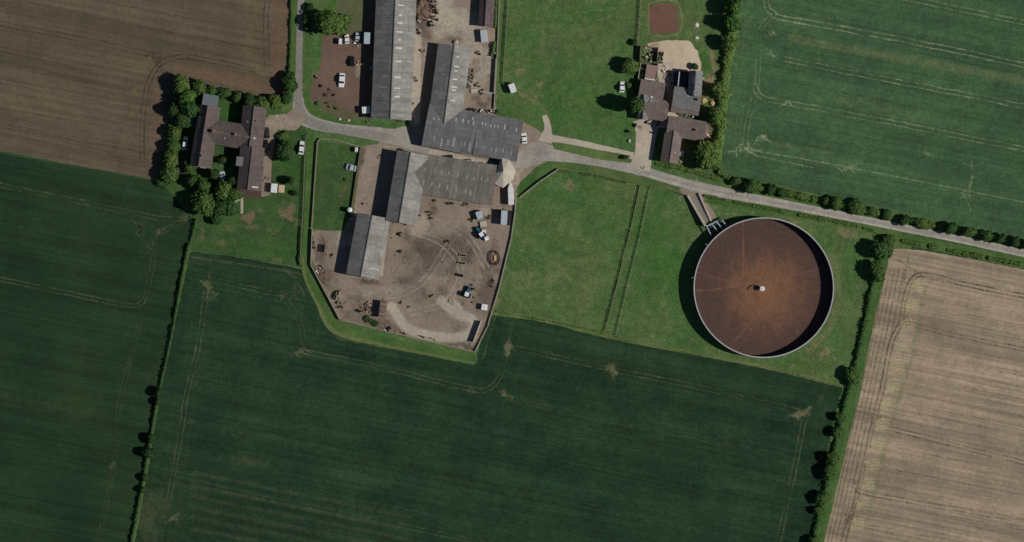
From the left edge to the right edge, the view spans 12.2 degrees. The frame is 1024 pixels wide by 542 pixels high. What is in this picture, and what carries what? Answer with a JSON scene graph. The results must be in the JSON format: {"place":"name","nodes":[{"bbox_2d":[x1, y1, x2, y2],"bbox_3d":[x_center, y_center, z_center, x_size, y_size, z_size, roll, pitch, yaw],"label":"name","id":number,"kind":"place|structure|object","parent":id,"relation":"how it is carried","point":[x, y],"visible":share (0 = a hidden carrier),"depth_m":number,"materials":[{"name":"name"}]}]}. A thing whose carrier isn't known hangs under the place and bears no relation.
{"place":"outdoors","nodes":[
{"label":"outdoors","id":0,"kind":"place"},
{"bbox_2d":[0,154,191,541],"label":"crop field","id":1,"kind":"structure","parent":0,"point":[90,274],"depth_m":1499.98,"materials":[{"name":"plant"}]},
{"bbox_2d":[0,0,289,179],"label":"stubble field","id":2,"kind":"structure","parent":0,"point":[86,83],"depth_m":1499.98,"materials":[{"name":"soil"}]},
{"bbox_2d":[172,73,189,94],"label":"tree","id":3,"kind":"object","parent":2,"relation":"on","point":[181,84],"visible":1,"depth_m":1495.13,"materials":[{"name":"green plant"}]},
{"bbox_2d":[192,78,206,94],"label":"tree","id":4,"kind":"object","parent":2,"relation":"on","point":[199,87],"visible":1,"depth_m":1495.84,"materials":[{"name":"green plant"}]},
{"bbox_2d":[243,92,255,105],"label":"tree","id":5,"kind":"object","parent":2,"relation":"on","point":[249,98],"visible":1,"depth_m":1495.73,"materials":[{"name":"green plant"}]},
{"bbox_2d":[129,221,193,541],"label":"grass verge","id":6,"kind":"object","parent":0,"point":[185,267],"depth_m":1499.97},
{"bbox_2d":[141,447,155,457],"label":"bush","id":7,"kind":"object","parent":6,"relation":"on","point":[148,452],"visible":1,"depth_m":1496.75,"materials":[{"name":"green plant"}]},
{"bbox_2d":[130,218,197,541],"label":"hedge","id":8,"kind":"object","parent":6,"relation":"on","point":[164,369],"visible":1,"depth_m":1499.04,"materials":[{"name":"green plant"}]},
{"bbox_2d":[163,92,306,266],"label":"meadow","id":9,"kind":"structure","parent":0,"point":[265,228],"depth_m":1499.99,"materials":[{"name":"plant"}]},
{"bbox_2d":[156,124,174,188],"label":"hedge","id":10,"kind":"object","parent":9,"relation":"on","point":[160,181],"visible":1,"depth_m":1498.47,"materials":[{"name":"green plant"}]},
{"bbox_2d":[160,165,179,185],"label":"tree","id":11,"kind":"object","parent":9,"relation":"on","point":[169,175],"visible":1,"depth_m":1495.93,"materials":[{"name":"green plant"}]},
{"bbox_2d":[163,151,177,167],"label":"tree","id":12,"kind":"object","parent":9,"relation":"on","point":[170,159],"visible":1,"depth_m":1495.82,"materials":[{"name":"green plant"}]},
{"bbox_2d":[165,140,181,152],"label":"tree","id":13,"kind":"object","parent":9,"relation":"on","point":[172,146],"visible":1,"depth_m":1496.33,"materials":[{"name":"green plant"}]},
{"bbox_2d":[167,102,179,115],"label":"tree","id":14,"kind":"object","parent":9,"relation":"on","point":[173,108],"visible":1,"depth_m":1495.57,"materials":[{"name":"green plant"}]},
{"bbox_2d":[168,125,180,138],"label":"tree","id":15,"kind":"object","parent":9,"relation":"on","point":[174,132],"visible":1,"depth_m":1496.28,"materials":[{"name":"green plant"}]},
{"bbox_2d":[174,113,190,128],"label":"tree","id":16,"kind":"object","parent":9,"relation":"on","point":[181,120],"visible":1,"depth_m":1495.86,"materials":[{"name":"green plant"}]},
{"bbox_2d":[178,89,196,104],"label":"tree","id":17,"kind":"object","parent":9,"relation":"on","point":[190,95],"visible":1,"depth_m":1494.41,"materials":[{"name":"green plant"}]},
{"bbox_2d":[179,100,199,117],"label":"tree","id":18,"kind":"object","parent":9,"relation":"on","point":[189,109],"visible":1,"depth_m":1494.22,"materials":[{"name":"green plant"}]},
{"bbox_2d":[185,174,200,186],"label":"tree","id":19,"kind":"object","parent":9,"relation":"on","point":[191,180],"visible":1,"depth_m":1496.12,"materials":[{"name":"green plant"}]},
{"bbox_2d":[195,176,211,192],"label":"tree","id":20,"kind":"object","parent":9,"relation":"on","point":[201,184],"visible":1,"depth_m":1495.27,"materials":[{"name":"green plant"}]},
{"bbox_2d":[191,191,216,216],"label":"tree","id":21,"kind":"object","parent":9,"relation":"on","point":[203,202],"visible":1,"depth_m":1493.84,"materials":[{"name":"green plant"}]},
{"bbox_2d":[202,94,218,106],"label":"flat garage","id":22,"kind":"structure","parent":9,"relation":"on","point":[210,100],"depth_m":1497.45,"materials":[{"name":"brick"}]},
{"bbox_2d":[210,199,226,215],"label":"tree","id":23,"kind":"object","parent":9,"relation":"on","point":[220,208],"visible":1,"depth_m":1495.37,"materials":[{"name":"green plant"}]},
{"bbox_2d":[215,179,231,199],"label":"tree","id":24,"kind":"object","parent":9,"relation":"on","point":[222,187],"visible":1,"depth_m":1495.19,"materials":[{"name":"green plant"}]},
{"bbox_2d":[190,104,266,198],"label":"farmhouse","id":25,"kind":"object","parent":9,"relation":"on","point":[245,136],"visible":1,"depth_m":1494.65,"materials":[{"name":"tile"}]},
{"bbox_2d":[225,199,238,216],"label":"tree","id":26,"kind":"object","parent":9,"relation":"on","point":[232,209],"visible":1,"depth_m":1496.39,"materials":[{"name":"green plant"}]},
{"bbox_2d":[227,187,243,200],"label":"tree","id":27,"kind":"object","parent":9,"relation":"on","point":[235,194],"visible":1,"depth_m":1495.80,"materials":[{"name":"green plant"}]},
{"bbox_2d":[254,96,270,111],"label":"tree","id":28,"kind":"object","parent":9,"relation":"on","point":[260,101],"visible":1,"depth_m":1495.73,"materials":[{"name":"green plant"}]},
{"bbox_2d":[275,139,292,161],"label":"tree","id":29,"kind":"object","parent":9,"relation":"on","point":[283,152],"visible":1,"depth_m":1496.04,"materials":[{"name":"green plant"}]},
{"bbox_2d":[261,106,306,196],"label":"driveway","id":30,"kind":"structure","parent":0,"point":[294,118],"depth_m":1499.96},
{"bbox_2d":[279,0,296,113],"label":"grass verge","id":31,"kind":"object","parent":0,"point":[284,109],"depth_m":1499.98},
{"bbox_2d":[287,0,292,71],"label":"hedge","id":32,"kind":"object","parent":31,"relation":"on","point":[290,38],"visible":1,"depth_m":1499.39,"materials":[{"name":"green plant"}]},
{"bbox_2d":[281,77,298,94],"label":"tree","id":33,"kind":"object","parent":31,"relation":"on","point":[291,85],"visible":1,"depth_m":1495.88,"materials":[{"name":"green plant"}]},
{"bbox_2d":[310,0,375,119],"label":"earth yard","id":34,"kind":"structure","parent":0,"point":[351,98],"depth_m":1499.97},
{"bbox_2d":[314,9,351,36],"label":"tree","id":35,"kind":"object","parent":34,"relation":"on","point":[327,22],"visible":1,"depth_m":1493.79,"materials":[{"name":"green plant"}]},
{"bbox_2d":[304,0,386,127],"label":"grass verge","id":36,"kind":"object","parent":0,"point":[312,109],"depth_m":1499.98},
{"bbox_2d":[292,0,431,153],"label":"road","id":37,"kind":"structure","parent":0,"point":[410,140],"depth_m":1499.97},
{"bbox_2d":[346,213,389,279],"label":"yard barn","id":38,"kind":"structure","parent":0,"point":[368,245],"depth_m":1495.15,"materials":[{"name":"metal"}]},
{"bbox_2d":[301,131,476,363],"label":"grass verge","id":39,"kind":"object","parent":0,"point":[333,325],"depth_m":1499.97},
{"bbox_2d":[312,0,552,350],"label":"yard","id":40,"kind":"structure","parent":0,"point":[419,270],"depth_m":1499.97,"materials":[{"name":"soil"}]},
{"bbox_2d":[317,269,330,284],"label":"heap","id":41,"kind":"object","parent":40,"relation":"on","point":[324,277],"visible":1,"depth_m":1499.44,"materials":[{"name":"soil"}]},
{"bbox_2d":[378,300,386,317],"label":"trailer","id":42,"kind":"object","parent":40,"relation":"on","point":[382,311],"visible":1,"depth_m":1497.70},
{"bbox_2d":[371,0,415,119],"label":"long barn","id":43,"kind":"structure","parent":40,"relation":"on","point":[393,61],"depth_m":1494.67,"materials":[{"name":"metal"}]},
{"bbox_2d":[341,320,473,351],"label":"yard wall","id":44,"kind":"structure","parent":40,"relation":"on","point":[406,335],"depth_m":1499.48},
{"bbox_2d":[416,0,431,21],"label":"dung heap","id":45,"kind":"object","parent":40,"relation":"on","point":[422,8],"visible":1,"depth_m":1498.96,"materials":[{"name":"soil"}]},
{"bbox_2d":[478,0,494,26],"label":"narrow shed","id":46,"kind":"structure","parent":40,"relation":"on","point":[486,13],"depth_m":1496.78,"materials":[{"name":"metal"}]},
{"bbox_2d":[490,0,497,55],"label":"hedge","id":47,"kind":"object","parent":40,"relation":"on","point":[493,46],"visible":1,"depth_m":1499.10,"materials":[{"name":"green plant"}]},
{"bbox_2d":[474,200,515,351],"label":"yard wall","id":48,"kind":"structure","parent":40,"relation":"on","point":[500,280],"depth_m":1499.23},
{"bbox_2d":[495,158,515,187],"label":"round house","id":49,"kind":"structure","parent":40,"relation":"on","point":[505,171],"depth_m":1495.86,"materials":[{"name":"brick"}]},
{"bbox_2d":[508,182,513,204],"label":"trailer","id":50,"kind":"object","parent":40,"relation":"on","point":[510,195],"visible":1,"depth_m":1497.60,"materials":[{"name":"white paint"}]},
{"bbox_2d":[516,174,536,194],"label":"grass island","id":51,"kind":"structure","parent":40,"relation":"on","point":[529,180],"depth_m":1499.95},
{"bbox_2d":[386,150,497,225],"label":"corner barn","id":52,"kind":"structure","parent":0,"point":[416,176],"depth_m":1495.05,"materials":[{"name":"metal"}]},
{"bbox_2d":[422,43,523,161],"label":"cattle barn","id":53,"kind":"structure","parent":0,"point":[451,124],"depth_m":1495.51,"materials":[{"name":"metal"}]},
{"bbox_2d":[135,252,841,541],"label":"crop field","id":54,"kind":"structure","parent":0,"point":[284,414],"depth_m":1499.98,"materials":[{"name":"plant"}]},
{"bbox_2d":[0,151,1023,533],"bbox_3d":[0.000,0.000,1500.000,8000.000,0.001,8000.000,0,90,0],"label":"ground","id":55,"kind":"structure","parent":0,"point":[150,179],"depth_m":1500.00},
{"bbox_2d":[151,0,919,541],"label":"pasture","id":56,"kind":"structure","parent":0,"point":[559,64],"depth_m":1499.99,"materials":[{"name":"plant"}]},
{"bbox_2d":[267,94,282,109],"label":"tree","id":57,"kind":"object","parent":56,"relation":"on","point":[274,101],"visible":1,"depth_m":1496.31,"materials":[{"name":"green plant"}]},
{"bbox_2d":[313,141,357,230],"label":"enclosure grass","id":58,"kind":"structure","parent":56,"relation":"on","point":[333,197],"depth_m":1499.99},
{"bbox_2d":[311,138,358,227],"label":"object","id":59,"kind":"structure","parent":58,"relation":"on","point":[315,169],"depth_m":1499.13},
{"bbox_2d":[605,187,640,329],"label":"hedge","id":60,"kind":"object","parent":56,"relation":"on","point":[622,263],"visible":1,"depth_m":1499.81,"materials":[{"name":"green plant"}]},
{"bbox_2d":[620,58,640,74],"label":"tree","id":61,"kind":"object","parent":56,"relation":"on","point":[631,67],"visible":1,"depth_m":1496.19,"materials":[{"name":"green plant"}]},
{"bbox_2d":[625,96,645,112],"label":"tree","id":62,"kind":"object","parent":56,"relation":"on","point":[634,104],"visible":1,"depth_m":1491.72,"materials":[{"name":"green plant"}]},
{"bbox_2d":[638,79,668,121],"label":"courtyard house","id":63,"kind":"structure","parent":56,"relation":"on","point":[657,108],"depth_m":1496.34,"materials":[{"name":"tile"}]},
{"bbox_2d":[649,3,678,33],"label":"riding patch","id":64,"kind":"object","parent":56,"relation":"on","point":[663,17],"visible":1,"depth_m":1499.97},
{"bbox_2d":[674,71,687,86],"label":"conservatory","id":65,"kind":"object","parent":56,"relation":"on","point":[680,78],"visible":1,"depth_m":1497.70,"materials":[{"name":"black glass"}]},
{"bbox_2d":[660,116,706,163],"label":"roadside cottage","id":66,"kind":"structure","parent":56,"relation":"on","point":[678,130],"depth_m":1495.79,"materials":[{"name":"tile"}]},
{"bbox_2d":[671,70,702,115],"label":"slate house","id":67,"kind":"structure","parent":56,"relation":"on","point":[686,100],"depth_m":1495.24,"materials":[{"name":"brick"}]},
{"bbox_2d":[656,162,719,180],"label":"hedge","id":68,"kind":"object","parent":56,"relation":"on","point":[688,170],"visible":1,"depth_m":1499.43,"materials":[{"name":"green plant"}]},
{"bbox_2d":[693,140,718,170],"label":"tree","id":69,"kind":"object","parent":56,"relation":"on","point":[705,153],"visible":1,"depth_m":1494.60,"materials":[{"name":"green plant"}]},
{"bbox_2d":[708,106,726,124],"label":"tree","id":70,"kind":"object","parent":56,"relation":"on","point":[717,115],"visible":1,"depth_m":1494.85,"materials":[{"name":"green plant"}]},
{"bbox_2d":[710,82,729,98],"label":"tree","id":71,"kind":"object","parent":56,"relation":"on","point":[719,89],"visible":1,"depth_m":1494.82,"materials":[{"name":"green plant"}]},
{"bbox_2d":[714,1,738,160],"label":"hedge","id":72,"kind":"object","parent":56,"relation":"on","point":[727,58],"visible":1,"depth_m":1498.42,"materials":[{"name":"green plant"}]},
{"bbox_2d":[720,35,736,50],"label":"tree","id":73,"kind":"object","parent":56,"relation":"on","point":[728,43],"visible":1,"depth_m":1495.16,"materials":[{"name":"green plant"}]},
{"bbox_2d":[723,15,740,31],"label":"tree","id":74,"kind":"object","parent":56,"relation":"on","point":[732,23],"visible":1,"depth_m":1494.31,"materials":[{"name":"green plant"}]},
{"bbox_2d":[724,0,741,16],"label":"tree","id":75,"kind":"object","parent":56,"relation":"on","point":[732,7],"visible":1,"depth_m":1493.86,"materials":[{"name":"green plant"}]},
{"bbox_2d":[691,217,833,357],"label":"slurry tank","id":76,"kind":"object","parent":56,"relation":"on","point":[817,244],"visible":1,"depth_m":1495.75,"materials":[{"name":"metal"}]},
{"bbox_2d":[695,219,832,356],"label":"slurry","id":77,"kind":"object","parent":76,"relation":"in","point":[787,267],"visible":1,"depth_m":1499.10,"materials":[{"name":"liquid"}]},
{"bbox_2d":[538,115,551,142],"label":"path","id":78,"kind":"structure","parent":0,"point":[547,130],"depth_m":1499.96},
{"bbox_2d":[547,134,633,158],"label":"path","id":79,"kind":"structure","parent":0,"point":[561,139],"depth_m":1499.95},
{"bbox_2d":[552,142,629,162],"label":"grass island","id":80,"kind":"structure","parent":0,"point":[595,153],"depth_m":1499.95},
{"bbox_2d":[550,165,679,193],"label":"grass verge","id":81,"kind":"object","parent":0,"point":[644,181],"depth_m":1499.98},
{"bbox_2d":[554,169,639,186],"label":"hedge","id":82,"kind":"object","parent":81,"relation":"on","point":[597,176],"visible":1,"depth_m":1499.73,"materials":[{"name":"green plant"}]},
{"bbox_2d":[629,119,661,171],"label":"driveway","id":83,"kind":"structure","parent":0,"point":[645,142],"depth_m":1499.95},
{"bbox_2d":[645,64,656,80],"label":"walled shed","id":84,"kind":"structure","parent":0,"point":[650,73],"depth_m":1498.00,"materials":[{"name":"tile"}]},
{"bbox_2d":[492,310,841,386],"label":"grass verge","id":85,"kind":"object","parent":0,"point":[588,331],"depth_m":1499.97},
{"bbox_2d":[495,310,604,333],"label":"hedge","id":86,"kind":"object","parent":85,"relation":"on","point":[560,323],"visible":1,"depth_m":1499.73,"materials":[{"name":"green plant"}]},
{"bbox_2d":[657,61,677,127],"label":"courtyard","id":87,"kind":"structure","parent":0,"point":[668,94],"depth_m":1499.96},
{"bbox_2d":[648,40,700,72],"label":"sand yard","id":88,"kind":"structure","parent":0,"point":[682,55],"depth_m":1499.97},
{"bbox_2d":[679,179,715,223],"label":"driveway","id":89,"kind":"structure","parent":0,"point":[686,192],"depth_m":1499.97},
{"bbox_2d":[687,193,711,225],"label":"loading ramp","id":90,"kind":"structure","parent":89,"relation":"on","point":[698,204],"depth_m":1498.92,"materials":[{"name":"concrete"}]},
{"bbox_2d":[706,218,727,235],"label":"pump platform","id":91,"kind":"structure","parent":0,"point":[716,226],"depth_m":1499.30,"materials":[{"name":"grey paint"}]},
{"bbox_2d":[511,142,1023,256],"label":"road","id":92,"kind":"structure","parent":0,"point":[532,154],"depth_m":1499.96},
{"bbox_2d":[811,258,887,541],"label":"grass verge","id":93,"kind":"object","parent":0,"point":[876,292],"depth_m":1499.97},
{"bbox_2d":[815,490,829,505],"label":"tree","id":94,"kind":"object","parent":93,"relation":"on","point":[821,497],"visible":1,"depth_m":1496.88,"materials":[{"name":"green plant"}]},
{"bbox_2d":[822,464,834,480],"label":"tree","id":95,"kind":"object","parent":93,"relation":"on","point":[828,473],"visible":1,"depth_m":1496.60,"materials":[{"name":"green plant"}]},
{"bbox_2d":[825,452,839,466],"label":"tree","id":96,"kind":"object","parent":93,"relation":"on","point":[832,458],"visible":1,"depth_m":1496.51,"materials":[{"name":"green plant"}]},
{"bbox_2d":[831,426,844,437],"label":"tree","id":97,"kind":"object","parent":93,"relation":"on","point":[836,432],"visible":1,"depth_m":1497.20,"materials":[{"name":"green plant"}]},
{"bbox_2d":[811,259,881,535],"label":"hedge","id":98,"kind":"object","parent":93,"relation":"on","point":[845,405],"visible":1,"depth_m":1498.92,"materials":[{"name":"green plant"}]},
{"bbox_2d":[844,366,859,385],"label":"tree","id":99,"kind":"object","parent":93,"relation":"on","point":[852,375],"visible":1,"depth_m":1496.93,"materials":[{"name":"green plant"}]},
{"bbox_2d":[868,260,884,282],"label":"tree","id":100,"kind":"object","parent":93,"relation":"on","point":[876,272],"visible":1,"depth_m":1495.87,"materials":[{"name":"green plant"}]},
{"bbox_2d":[867,240,894,259],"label":"tree","id":101,"kind":"object","parent":93,"relation":"on","point":[879,250],"visible":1,"depth_m":1495.37,"materials":[{"name":"green plant"}]},
{"bbox_2d":[704,197,1023,267],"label":"grass verge","id":102,"kind":"object","parent":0,"point":[943,246],"depth_m":1499.97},
{"bbox_2d":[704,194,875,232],"bbox_3d":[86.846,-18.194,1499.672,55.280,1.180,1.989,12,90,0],"label":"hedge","id":103,"kind":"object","parent":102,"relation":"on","point":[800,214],"visible":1,"depth_m":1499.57,"materials":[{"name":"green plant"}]},
{"bbox_2d":[902,239,1020,266],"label":"hedge","id":104,"kind":"object","parent":102,"relation":"on","point":[975,255],"visible":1,"depth_m":1499.34,"materials":[{"name":"green plant"}]},
{"bbox_2d":[720,0,1023,237],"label":"crop field","id":105,"kind":"structure","parent":0,"point":[914,107],"depth_m":1499.98,"materials":[{"name":"plant"}]},
{"bbox_2d":[723,179,1023,248],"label":"grass verge","id":106,"kind":"object","parent":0,"point":[895,216],"depth_m":1499.97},
{"bbox_2d":[742,178,760,194],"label":"bush","id":107,"kind":"object","parent":106,"relation":"on","point":[750,186],"visible":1,"depth_m":1496.37,"materials":[{"name":"green plant"}]},
{"bbox_2d":[829,195,842,210],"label":"bush","id":108,"kind":"object","parent":106,"relation":"on","point":[835,203],"visible":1,"depth_m":1496.77,"materials":[{"name":"green plant"}]},
{"bbox_2d":[848,197,866,215],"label":"bush","id":109,"kind":"object","parent":106,"relation":"on","point":[857,206],"visible":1,"depth_m":1497.05,"materials":[{"name":"green plant"}]},
{"bbox_2d":[717,168,1023,246],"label":"hedge","id":110,"kind":"object","parent":106,"relation":"on","point":[801,196],"visible":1,"depth_m":1498.94,"materials":[{"name":"green plant"}]},
{"bbox_2d":[915,218,930,230],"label":"bush","id":111,"kind":"object","parent":106,"relation":"on","point":[923,223],"visible":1,"depth_m":1497.82,"materials":[{"name":"green plant"}]},
{"bbox_2d":[944,222,957,234],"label":"bush","id":112,"kind":"object","parent":106,"relation":"on","point":[950,227],"visible":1,"depth_m":1496.40,"materials":[{"name":"green plant"}]},
{"bbox_2d":[962,227,977,237],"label":"bush","id":113,"kind":"object","parent":106,"relation":"on","point":[969,232],"visible":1,"depth_m":1496.54,"materials":[{"name":"green plant"}]},
{"bbox_2d":[980,230,993,241],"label":"bush","id":114,"kind":"object","parent":106,"relation":"on","point":[987,236],"visible":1,"depth_m":1496.78,"materials":[{"name":"green plant"}]},
{"bbox_2d":[824,249,1023,541],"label":"stubble field","id":115,"kind":"structure","parent":0,"point":[934,450],"depth_m":1499.98,"materials":[{"name":"plant"}]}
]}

